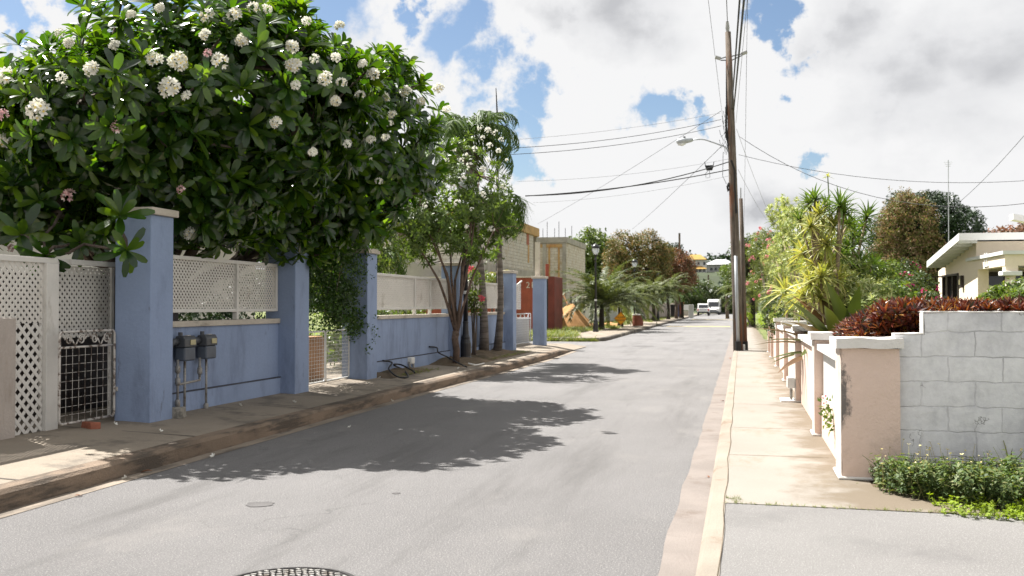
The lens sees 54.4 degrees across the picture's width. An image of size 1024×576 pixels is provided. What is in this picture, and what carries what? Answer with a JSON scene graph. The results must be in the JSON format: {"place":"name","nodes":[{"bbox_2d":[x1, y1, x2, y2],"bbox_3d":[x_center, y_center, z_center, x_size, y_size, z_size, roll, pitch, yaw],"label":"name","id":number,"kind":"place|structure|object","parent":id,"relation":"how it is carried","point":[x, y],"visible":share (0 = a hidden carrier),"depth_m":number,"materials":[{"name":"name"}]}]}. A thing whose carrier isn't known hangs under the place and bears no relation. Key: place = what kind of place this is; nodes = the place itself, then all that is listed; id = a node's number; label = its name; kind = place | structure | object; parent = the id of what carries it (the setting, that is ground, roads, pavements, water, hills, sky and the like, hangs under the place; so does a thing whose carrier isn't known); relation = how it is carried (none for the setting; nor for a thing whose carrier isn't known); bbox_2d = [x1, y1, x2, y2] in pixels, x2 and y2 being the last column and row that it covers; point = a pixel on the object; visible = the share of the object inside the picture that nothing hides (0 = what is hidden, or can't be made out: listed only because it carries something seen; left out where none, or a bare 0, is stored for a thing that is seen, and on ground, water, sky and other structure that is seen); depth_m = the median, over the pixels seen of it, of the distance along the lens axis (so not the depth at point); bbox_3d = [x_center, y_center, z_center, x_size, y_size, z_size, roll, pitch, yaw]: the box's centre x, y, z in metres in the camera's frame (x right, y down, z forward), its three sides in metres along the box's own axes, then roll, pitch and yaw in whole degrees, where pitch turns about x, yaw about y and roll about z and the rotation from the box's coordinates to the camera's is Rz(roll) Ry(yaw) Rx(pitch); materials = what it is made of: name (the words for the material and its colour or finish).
{"place":"outdoors","nodes":[
{"label":"outdoors","id":0,"kind":"place"},
{"bbox_2d":[0,347,555,483],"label":"pavement","id":1,"kind":"structure","parent":0,"point":[28,454],"depth_m":11.22,"materials":[{"name":"grey concrete"}]},
{"bbox_2d":[0,318,15,439],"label":"concrete pier","id":2,"kind":"structure","parent":1,"relation":"on","point":[7,369],"depth_m":10.02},
{"bbox_2d":[0,254,114,435],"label":"lattice fence","id":3,"kind":"object","parent":1,"relation":"on","point":[47,328],"visible":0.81,"depth_m":10.59,"materials":[{"name":"white paint"}]},
{"bbox_2d":[59,266,113,414],"bbox_3d":[-4.950,0.646,11.445,0.050,1.800,1.149,0,-1,13],"label":"lattice screen","id":4,"kind":"object","parent":1,"relation":"on","point":[110,298],"visible":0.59,"depth_m":11.61,"materials":[{"name":"white plastic"}]},
{"bbox_2d":[0,270,177,419],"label":"timber screen","id":5,"kind":"object","parent":1,"relation":"on","point":[86,367],"depth_m":12.70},
{"bbox_2d":[114,207,178,422],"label":"masonry pillar","id":6,"kind":"structure","parent":1,"relation":"on","point":[144,327],"depth_m":11.57,"materials":[{"name":"blue paint"}]},
{"bbox_2d":[57,329,117,425],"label":"gate","id":7,"kind":"structure","parent":6,"relation":"attached to","point":[92,336],"depth_m":11.04,"materials":[{"name":"white metal"}]},
{"bbox_2d":[172,318,280,410],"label":"boundary wall","id":8,"kind":"structure","parent":1,"relation":"on","point":[242,365],"depth_m":13.90,"materials":[{"name":"blue paint"}]},
{"bbox_2d":[173,332,200,406],"bbox_3d":[-4.092,1.065,12.558,0.180,1.020,0.678,0,-1,13],"label":"gas meter","id":9,"kind":"object","parent":8,"relation":"attached to","point":[185,349],"visible":0.93,"depth_m":12.40,"materials":[{"name":"grey metal"}]},
{"bbox_2d":[196,331,216,408],"bbox_3d":[-4.005,1.082,12.936,0.180,1.040,0.425,0,-1,13],"label":"gas meter","id":10,"kind":"object","parent":8,"relation":"attached to","point":[206,347],"visible":0.93,"depth_m":12.91,"materials":[{"name":"grey metal"}]},
{"bbox_2d":[173,255,277,318],"bbox_3d":[-3.998,0.021,13.674,0.071,0.833,3.317,0,-1,13],"label":"lattice screen","id":11,"kind":"object","parent":8,"relation":"on","point":[234,309],"visible":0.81,"depth_m":13.76,"materials":[{"name":"white paint"}]},
{"bbox_2d":[266,238,308,393],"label":"masonry pillar","id":12,"kind":"structure","parent":1,"relation":"on","point":[292,313],"depth_m":15.29,"materials":[{"name":"blue paint"}]},
{"bbox_2d":[309,330,325,384],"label":"gate","id":13,"kind":"structure","parent":12,"relation":"attached to","point":[324,345],"depth_m":16.94,"materials":[{"name":"white metal"}]},
{"bbox_2d":[309,336,323,380],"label":"brick wall","id":14,"kind":"structure","parent":1,"relation":"on","point":[319,345],"depth_m":18.03,"materials":[{"name":"brick"}]},
{"bbox_2d":[342,248,379,379],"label":"masonry pillar","id":15,"kind":"structure","parent":1,"relation":"on","point":[363,365],"depth_m":18.23,"materials":[{"name":"blue paint"}]},
{"bbox_2d":[325,329,349,380],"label":"gate","id":16,"kind":"structure","parent":15,"relation":"attached to","point":[326,359],"depth_m":17.65,"materials":[{"name":"white metal"}]},
{"bbox_2d":[309,237,385,353],"bbox_3d":[-3.235,-0.045,17.633,1.321,2.519,3.058,0,-1,13],"label":"creeper","id":17,"kind":"object","parent":15,"relation":"hanging from","point":[333,307],"visible":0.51,"depth_m":17.36,"materials":[{"name":"green plant"}]},
{"bbox_2d":[377,367,434,378],"bbox_3d":[-2.180,1.680,19.914,0.600,0.124,2.944,0,-1,13],"label":"dirt patch","id":18,"kind":"object","parent":1,"relation":"on","point":[386,374],"visible":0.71,"depth_m":19.62,"materials":[{"name":"soil"}]},
{"bbox_2d":[377,313,449,371],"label":"boundary wall","id":19,"kind":"structure","parent":1,"relation":"on","point":[401,339],"depth_m":21.46,"materials":[{"name":"blue paint"}]},
{"bbox_2d":[377,273,447,313],"bbox_3d":[-2.203,0.154,21.468,0.071,0.833,5.568,0,-1,13],"label":"lattice screen","id":20,"kind":"object","parent":19,"relation":"on","point":[395,299],"visible":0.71,"depth_m":21.44,"materials":[{"name":"white paint"}]},
{"bbox_2d":[439,262,462,356],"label":"masonry pillar","id":21,"kind":"structure","parent":1,"relation":"on","point":[454,270],"depth_m":24.18,"materials":[{"name":"blue paint"}]},
{"bbox_2d":[428,110,518,350],"bbox_3d":[-1.103,-1.490,26.384,2.710,6.604,2.697,0,-1,13],"label":"palm tree","id":22,"kind":"object","parent":1,"relation":"on","point":[458,126],"visible":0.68,"depth_m":26.32,"materials":[{"name":"green plant"}]},
{"bbox_2d":[468,266,485,354],"bbox_3d":[-0.997,0.628,25.483,0.614,2.427,0.803,0,-1,13],"label":"flowering shrub","id":23,"kind":"object","parent":1,"relation":"on","point":[472,296],"visible":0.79,"depth_m":25.49,"materials":[{"name":"green plant"}]},
{"bbox_2d":[429,349,529,366],"bbox_3d":[-0.632,1.748,25.857,0.950,0.211,7.669,0,-1,13],"label":"dirt bed","id":24,"kind":"object","parent":1,"relation":"on","point":[482,356],"visible":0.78,"depth_m":24.45,"materials":[{"name":"soil"}]},
{"bbox_2d":[386,125,518,363],"bbox_3d":[-1.356,-1.057,23.219,2.871,5.621,3.433,0,-1,13],"label":"flowering tree","id":25,"kind":"object","parent":24,"relation":"on","point":[432,224],"visible":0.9,"depth_m":22.80,"materials":[{"name":"green plant"}]},
{"bbox_2d":[458,171,473,356],"bbox_3d":[-1.133,-0.558,24.352,0.430,4.650,0.430,0,-1,13],"label":"palm tree","id":26,"kind":"object","parent":24,"relation":"on","point":[465,345],"visible":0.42,"depth_m":24.26,"materials":[{"name":"plant"}]},
{"bbox_2d":[468,312,504,352],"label":"boundary wall","id":27,"kind":"structure","parent":1,"relation":"on","point":[492,317],"depth_m":28.11,"materials":[{"name":"blue paint"}]},
{"bbox_2d":[468,281,503,308],"bbox_3d":[-0.873,0.253,27.239,0.071,0.833,5.290,0,-1,13],"label":"lattice screen","id":28,"kind":"object","parent":27,"relation":"on","point":[491,295],"visible":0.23,"depth_m":28.37,"materials":[{"name":"white paint"}]},
{"bbox_2d":[478,191,533,350],"bbox_3d":[-0.407,-0.398,27.326,2.117,4.483,2.144,0,-1,-27],"label":"palm tree","id":29,"kind":"object","parent":1,"relation":"on","point":[518,209],"visible":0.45,"depth_m":27.32,"materials":[{"name":"green plant"}]},
{"bbox_2d":[503,270,517,350],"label":"masonry pillar","id":30,"kind":"structure","parent":1,"relation":"on","point":[509,283],"depth_m":29.80,"materials":[{"name":"blue paint"}]},
{"bbox_2d":[0,314,732,575],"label":"road","id":31,"kind":"structure","parent":0,"point":[578,462],"depth_m":8.32,"materials":[{"name":"asphalt"}]},
{"bbox_2d":[0,350,570,511],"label":"kerb","id":32,"kind":"structure","parent":31,"relation":"on","point":[27,490],"depth_m":10.35,"materials":[{"name":"brown concrete"}]},
{"bbox_2d":[0,351,575,517],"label":"gutter","id":33,"kind":"object","parent":31,"relation":"on","point":[20,509],"visible":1,"depth_m":10.17,"materials":[{"name":"concrete"}]},
{"bbox_2d":[235,567,353,575],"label":"manhole cover","id":34,"kind":"object","parent":31,"relation":"on","point":[300,571],"visible":1,"depth_m":5.73,"materials":[{"name":"metal"}]},
{"bbox_2d":[597,314,701,340],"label":"kerb","id":35,"kind":"structure","parent":31,"relation":"on","point":[610,337],"depth_m":55.62,"materials":[{"name":"concrete"}]},
{"bbox_2d":[658,332,732,575],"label":"gutter","id":36,"kind":"object","parent":31,"relation":"on","point":[682,546],"visible":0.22,"depth_m":7.99,"materials":[{"name":"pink concrete"}]},
{"bbox_2d":[717,263,751,318],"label":"street tree","id":37,"kind":"object","parent":31,"relation":"on","point":[723,270],"visible":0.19,"depth_m":104.84,"materials":[{"name":"green plant"}]},
{"bbox_2d":[255,270,761,312],"bbox_3d":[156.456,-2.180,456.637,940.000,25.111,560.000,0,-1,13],"label":"hill","id":38,"kind":"structure","parent":0,"point":[714,277],"depth_m":276.37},
{"bbox_2d":[255,250,868,298],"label":"hill trees","id":39,"kind":"object","parent":38,"relation":"on","point":[719,256],"visible":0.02,"depth_m":403.37,"materials":[{"name":"green plant"}]},
{"bbox_2d":[0,0,1023,269],"label":"sky","id":40,"kind":"structure","parent":0,"point":[893,90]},
{"bbox_2d":[255,312,870,509],"bbox_3d":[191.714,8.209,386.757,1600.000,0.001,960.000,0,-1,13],"label":"ground","id":41,"kind":"structure","parent":0,"point":[737,503],"depth_m":7.89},
{"bbox_2d":[327,343,531,367],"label":"yard","id":42,"kind":"structure","parent":41,"relation":"on","point":[338,364],"depth_m":23.23,"materials":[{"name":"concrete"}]},
{"bbox_2d":[0,239,254,320],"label":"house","id":43,"kind":"structure","parent":42,"relation":"on","point":[3,251],"depth_m":24.65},
{"bbox_2d":[0,266,315,335],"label":"hedge","id":44,"kind":"object","parent":42,"relation":"on","point":[189,316],"visible":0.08,"depth_m":17.02,"materials":[{"name":"green plant"}]},
{"bbox_2d":[0,0,456,313],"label":"frangipani tree","id":45,"kind":"object","parent":42,"relation":"on","point":[294,146],"visible":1,"depth_m":12.21,"materials":[{"name":"green plant"}]},
{"bbox_2d":[312,304,389,365],"bbox_3d":[-3.350,1.088,21.209,1.324,1.740,3.233,0,-1,13],"label":"hedge","id":46,"kind":"object","parent":42,"relation":"on","point":[331,338],"visible":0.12,"depth_m":20.18,"materials":[{"name":"green plant"}]},
{"bbox_2d":[309,240,400,327],"bbox_3d":[-4.419,0.043,24.225,3.161,3.555,6.123,0,-1,13],"label":"garden tree","id":47,"kind":"object","parent":42,"relation":"on","point":[384,261],"visible":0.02,"depth_m":24.74,"materials":[{"name":"green plant"}]},
{"bbox_2d":[377,244,424,294],"bbox_3d":[-3.615,0.330,25.961,2.034,3.046,1.980,1,-1,-44],"label":"garden palm","id":48,"kind":"object","parent":42,"relation":"on","point":[399,268],"visible":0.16,"depth_m":25.74,"materials":[{"name":"green plant"}]},
{"bbox_2d":[255,313,633,334],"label":"verge","id":49,"kind":"structure","parent":41,"relation":"on","point":[310,322],"depth_m":79.86,"materials":[{"name":"green plant"}]},
{"bbox_2d":[378,207,540,313],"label":"unfinished building","id":50,"kind":"structure","parent":49,"relation":"on","point":[518,254],"depth_m":61.67,"materials":[{"name":"concrete"}]},
{"bbox_2d":[417,276,562,329],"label":"shipping container","id":51,"kind":"object","parent":49,"relation":"on","point":[554,302],"visible":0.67,"depth_m":52.69,"materials":[{"name":"red metal"}]},
{"bbox_2d":[563,303,592,326],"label":"sand pile","id":52,"kind":"object","parent":49,"relation":"on","point":[578,318],"visible":0.28,"depth_m":59.88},
{"bbox_2d":[568,225,628,291],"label":"broad tree","id":53,"kind":"object","parent":49,"relation":"on","point":[589,240],"visible":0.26,"depth_m":98.68,"materials":[{"name":"green plant"}]},
{"bbox_2d":[529,315,672,341],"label":"grass","id":54,"kind":"structure","parent":49,"relation":"on","point":[566,331],"depth_m":45.45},
{"bbox_2d":[549,258,663,328],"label":"date palm","id":55,"kind":"object","parent":49,"relation":"on","point":[605,295],"visible":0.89,"depth_m":57.60,"materials":[{"name":"green plant"}]},
{"bbox_2d":[516,344,585,350],"bbox_3d":[-2.929,2.046,35.330,10.420,0.180,5.600,0,-1,13],"label":"apron","id":56,"kind":"object","parent":41,"relation":"on","point":[570,347],"visible":0.33,"depth_m":34.33,"materials":[{"name":"grey concrete"}]},
{"bbox_2d":[516,280,528,343],"bbox_3d":[0.162,0.862,34.423,0.360,2.256,4.522,0,-1,13],"label":"lattice screen","id":57,"kind":"object","parent":56,"relation":"on","point":[519,324],"visible":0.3,"depth_m":34.83,"materials":[{"name":"white plastic"}]},
{"bbox_2d":[531,276,547,345],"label":"masonry pillar","id":58,"kind":"structure","parent":56,"relation":"on","point":[539,310],"depth_m":34.57,"materials":[{"name":"blue paint"}]},
{"bbox_2d":[670,277,747,313],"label":"roadside bush","id":59,"kind":"object","parent":41,"relation":"on","point":[695,300],"visible":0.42,"depth_m":170.81,"materials":[{"name":"green plant"}]},
{"bbox_2d":[696,350,737,575],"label":"kerb","id":60,"kind":"structure","parent":41,"relation":"on","point":[710,552],"depth_m":7.45,"materials":[{"name":"yellow concrete"}]},
{"bbox_2d":[715,21,746,350],"bbox_3d":[6.997,-3.216,31.721,0.984,10.605,0.524,0,-1,-23],"label":"utility pole","id":61,"kind":"object","parent":60,"relation":"on","point":[729,133],"visible":0.97,"depth_m":31.70,"materials":[{"name":"brown wood"}]},
{"bbox_2d":[733,0,744,108],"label":"cable","id":62,"kind":"object","parent":61,"relation":"attached to","point":[742,14],"visible":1,"depth_m":21.66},
{"bbox_2d":[755,314,767,339],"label":"garden","id":63,"kind":"object","parent":41,"relation":"on","point":[763,332],"visible":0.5,"depth_m":62.13,"materials":[{"name":"green plant"}]},
{"bbox_2d":[745,226,796,335],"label":"flowering shrub","id":64,"kind":"object","parent":63,"relation":"on","point":[759,268],"visible":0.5,"depth_m":51.50,"materials":[{"name":"green plant"}]},
{"bbox_2d":[759,268,796,317],"bbox_3d":[6.427,0.709,23.427,1.282,2.338,2.225,0,-1,13],"label":"dracaena","id":65,"kind":"object","parent":63,"relation":"on","point":[783,284],"visible":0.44,"depth_m":22.99,"materials":[{"name":"yellow plant"}]},
{"bbox_2d":[758,193,872,324],"bbox_3d":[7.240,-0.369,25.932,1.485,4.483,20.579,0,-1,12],"label":"song of india","id":66,"kind":"object","parent":63,"relation":"on","point":[775,267],"visible":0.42,"depth_m":22.83,"materials":[{"name":"green plant"}]},
{"bbox_2d":[752,280,878,372],"bbox_3d":[4.885,0.564,14.462,2.730,1.357,2.732,0,-1,13],"label":"strap leaf plant","id":67,"kind":"object","parent":63,"relation":"on","point":[834,312],"visible":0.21,"depth_m":14.20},
{"bbox_2d":[776,183,864,322],"bbox_3d":[4.960,0.043,15.727,1.514,3.359,2.264,0,-1,13],"label":"dracaena","id":68,"kind":"object","parent":63,"relation":"on","point":[815,282],"visible":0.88,"depth_m":15.39,"materials":[{"name":"green plant"}]},
{"bbox_2d":[817,187,865,295],"bbox_3d":[5.031,0.075,15.208,0.909,3.275,0.773,1,-1,-33],"label":"dracaena","id":69,"kind":"object","parent":63,"relation":"on","point":[841,208],"visible":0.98,"depth_m":15.18,"materials":[{"name":"green plant"}]},
{"bbox_2d":[759,250,928,338],"bbox_3d":[8.923,0.412,26.077,4.807,2.922,6.630,0,-1,13],"label":"background shrub","id":70,"kind":"object","parent":63,"relation":"on","point":[768,310],"visible":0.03,"depth_m":26.16,"materials":[{"name":"green plant"}]},
{"bbox_2d":[832,200,891,283],"bbox_3d":[6.005,0.100,17.172,1.023,3.289,1.802,-1,-1,42],"label":"dracaena","id":71,"kind":"object","parent":63,"relation":"on","point":[854,241],"visible":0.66,"depth_m":17.11,"materials":[{"name":"green plant"}]},
{"bbox_2d":[830,269,900,309],"bbox_3d":[5.463,0.686,15.299,1.257,1.984,2.458,0,-1,13],"label":"variegated shrub","id":72,"kind":"object","parent":63,"relation":"on","point":[868,285],"visible":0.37,"depth_m":15.27,"materials":[{"name":"green plant"}]},
{"bbox_2d":[860,257,917,299],"bbox_3d":[6.732,0.518,18.076,1.025,2.430,5.087,0,-1,20],"label":"garden shrub","id":73,"kind":"object","parent":63,"relation":"on","point":[893,277],"visible":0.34,"depth_m":16.86,"materials":[{"name":"green plant"}]},
{"bbox_2d":[894,257,943,299],"bbox_3d":[9.236,0.503,23.103,1.369,2.630,4.990,0,-1,21],"label":"bougainvillea","id":74,"kind":"object","parent":63,"relation":"on","point":[914,275],"visible":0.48,"depth_m":22.70,"materials":[{"name":"green plant"}]},
{"bbox_2d":[863,186,990,296],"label":"vine covered tree","id":75,"kind":"object","parent":63,"relation":"on","point":[909,230],"visible":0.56,"depth_m":44.63,"materials":[{"name":"green plant"}]},
{"bbox_2d":[830,294,1023,336],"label":"croton hedge","id":76,"kind":"object","parent":63,"relation":"on","point":[886,317],"visible":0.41,"depth_m":8.72,"materials":[{"name":"red plant"}]},
{"bbox_2d":[892,311,1023,471],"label":"block wall","id":77,"kind":"structure","parent":63,"relation":"on","point":[961,381],"depth_m":8.15,"materials":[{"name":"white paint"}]},
{"bbox_2d":[927,232,1023,299],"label":"cream house","id":78,"kind":"structure","parent":63,"relation":"on","point":[973,265],"depth_m":24.78,"materials":[{"name":"beige paint"}]},
{"bbox_2d":[928,273,958,298],"bbox_3d":[12.047,0.374,27.754,0.460,1.513,2.172,0,-1,13],"label":"window frame","id":79,"kind":"structure","parent":78,"relation":"in","point":[957,274],"depth_m":28.01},
{"bbox_2d":[977,276,1023,300],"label":"garden shrub","id":80,"kind":"object","parent":63,"relation":"on","point":[1016,289],"visible":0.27,"depth_m":14.92,"materials":[{"name":"green plant"}]},
{"bbox_2d":[869,481,1022,516],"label":"verge strip","id":81,"kind":"object","parent":41,"relation":"on","point":[873,483],"visible":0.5,"depth_m":7.27,"materials":[{"name":"soil"}]},
{"bbox_2d":[862,447,1023,509],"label":"weeds","id":82,"kind":"object","parent":81,"relation":"on","point":[969,480],"visible":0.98,"depth_m":7.38,"materials":[{"name":"green plant"}]},
{"bbox_2d":[926,493,1023,521],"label":"ground cover","id":83,"kind":"object","parent":81,"relation":"on","point":[989,512],"visible":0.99,"depth_m":6.89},
{"bbox_2d":[555,314,696,337],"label":"pavement","id":84,"kind":"structure","parent":0,"point":[605,332],"depth_m":55.02,"materials":[{"name":"grey concrete"}]},
{"bbox_2d":[538,226,585,315],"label":"unfinished building","id":85,"kind":"structure","parent":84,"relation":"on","point":[563,254],"depth_m":74.38,"materials":[{"name":"concrete"}]},
{"bbox_2d":[592,243,599,331],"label":"street lamp","id":86,"kind":"object","parent":84,"relation":"on","point":[595,248],"visible":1,"depth_m":52.25,"materials":[{"name":"black metal"}]},
{"bbox_2d":[581,277,658,326],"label":"date palm","id":87,"kind":"object","parent":84,"relation":"on","point":[627,305],"visible":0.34,"depth_m":64.04,"materials":[{"name":"green plant"}]},
{"bbox_2d":[599,228,677,309],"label":"mango tree","id":88,"kind":"object","parent":84,"relation":"on","point":[656,257],"visible":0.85,"depth_m":90.98,"materials":[{"name":"green plant"}]},
{"bbox_2d":[606,281,670,320],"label":"date palm","id":89,"kind":"object","parent":84,"relation":"on","point":[646,292],"visible":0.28,"depth_m":74.28,"materials":[{"name":"green plant"}]},
{"bbox_2d":[631,275,682,320],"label":"date palm","id":90,"kind":"object","parent":84,"relation":"on","point":[655,291],"visible":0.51,"depth_m":86.61,"materials":[{"name":"green plant"}]},
{"bbox_2d":[652,246,699,318],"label":"mango tree","id":91,"kind":"object","parent":84,"relation":"on","point":[688,264],"visible":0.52,"depth_m":103.27,"materials":[{"name":"brown plant"}]},
{"bbox_2d":[659,272,694,318],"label":"date palm","id":92,"kind":"object","parent":84,"relation":"on","point":[674,278],"visible":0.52,"depth_m":98.37,"materials":[{"name":"green plant"}]},
{"bbox_2d":[747,321,763,348],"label":"pavement","id":93,"kind":"structure","parent":0,"point":[753,334],"depth_m":49.06,"materials":[{"name":"beige concrete"}]},
{"bbox_2d":[714,274,766,326],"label":"date palm","id":94,"kind":"object","parent":93,"relation":"on","point":[755,305],"visible":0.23,"depth_m":65.91,"materials":[{"name":"green plant"}]},
{"bbox_2d":[725,230,775,317],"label":"street tree","id":95,"kind":"object","parent":93,"relation":"on","point":[747,271],"visible":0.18,"depth_m":69.76,"materials":[{"name":"green plant"}]},
{"bbox_2d":[720,503,1023,575],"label":"driveway","id":96,"kind":"structure","parent":0,"point":[766,540],"depth_m":6.07,"materials":[{"name":"concrete"}]},
{"bbox_2d":[725,349,1020,515],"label":"pavement","id":97,"kind":"structure","parent":0,"point":[781,474],"depth_m":9.41,"materials":[{"name":"beige concrete"}]},
{"bbox_2d":[739,188,747,349],"bbox_3d":[7.436,-0.610,32.051,0.222,5.247,0.391,-1,-1,35],"label":"utility pole","id":98,"kind":"object","parent":97,"relation":"on","point":[743,287],"visible":0.9,"depth_m":32.04,"materials":[{"name":"brown wood"}]},
{"bbox_2d":[773,318,793,366],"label":"masonry pier","id":99,"kind":"structure","parent":97,"relation":"on","point":[776,320],"depth_m":23.33,"materials":[{"name":"white paint"}]},
{"bbox_2d":[781,321,807,380],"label":"masonry pier","id":100,"kind":"structure","parent":97,"relation":"on","point":[785,360],"depth_m":18.94,"materials":[{"name":"white paint"}]},
{"bbox_2d":[797,334,811,419],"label":"garden wall","id":101,"kind":"structure","parent":97,"relation":"on","point":[806,379],"depth_m":13.37,"materials":[{"name":"white paint"}]},
{"bbox_2d":[791,325,826,402],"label":"masonry pier","id":102,"kind":"structure","parent":97,"relation":"on","point":[797,329],"depth_m":14.84,"materials":[{"name":"white paint"}]},
{"bbox_2d":[808,331,837,435],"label":"masonry pier","id":103,"kind":"structure","parent":97,"relation":"on","point":[816,337],"depth_m":11.04,"materials":[{"name":"white paint"}]},
{"bbox_2d":[816,344,835,458],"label":"garden wall","id":104,"kind":"structure","parent":97,"relation":"on","point":[828,352],"depth_m":10.12,"materials":[{"name":"white paint"}]},
{"bbox_2d":[817,394,834,436],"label":"climbing plant","id":105,"kind":"object","parent":104,"relation":"attached to","point":[830,418],"depth_m":9.58,"materials":[{"name":"green plant"}]},
{"bbox_2d":[829,336,903,480],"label":"masonry pier","id":106,"kind":"structure","parent":97,"relation":"on","point":[867,386],"depth_m":8.25,"materials":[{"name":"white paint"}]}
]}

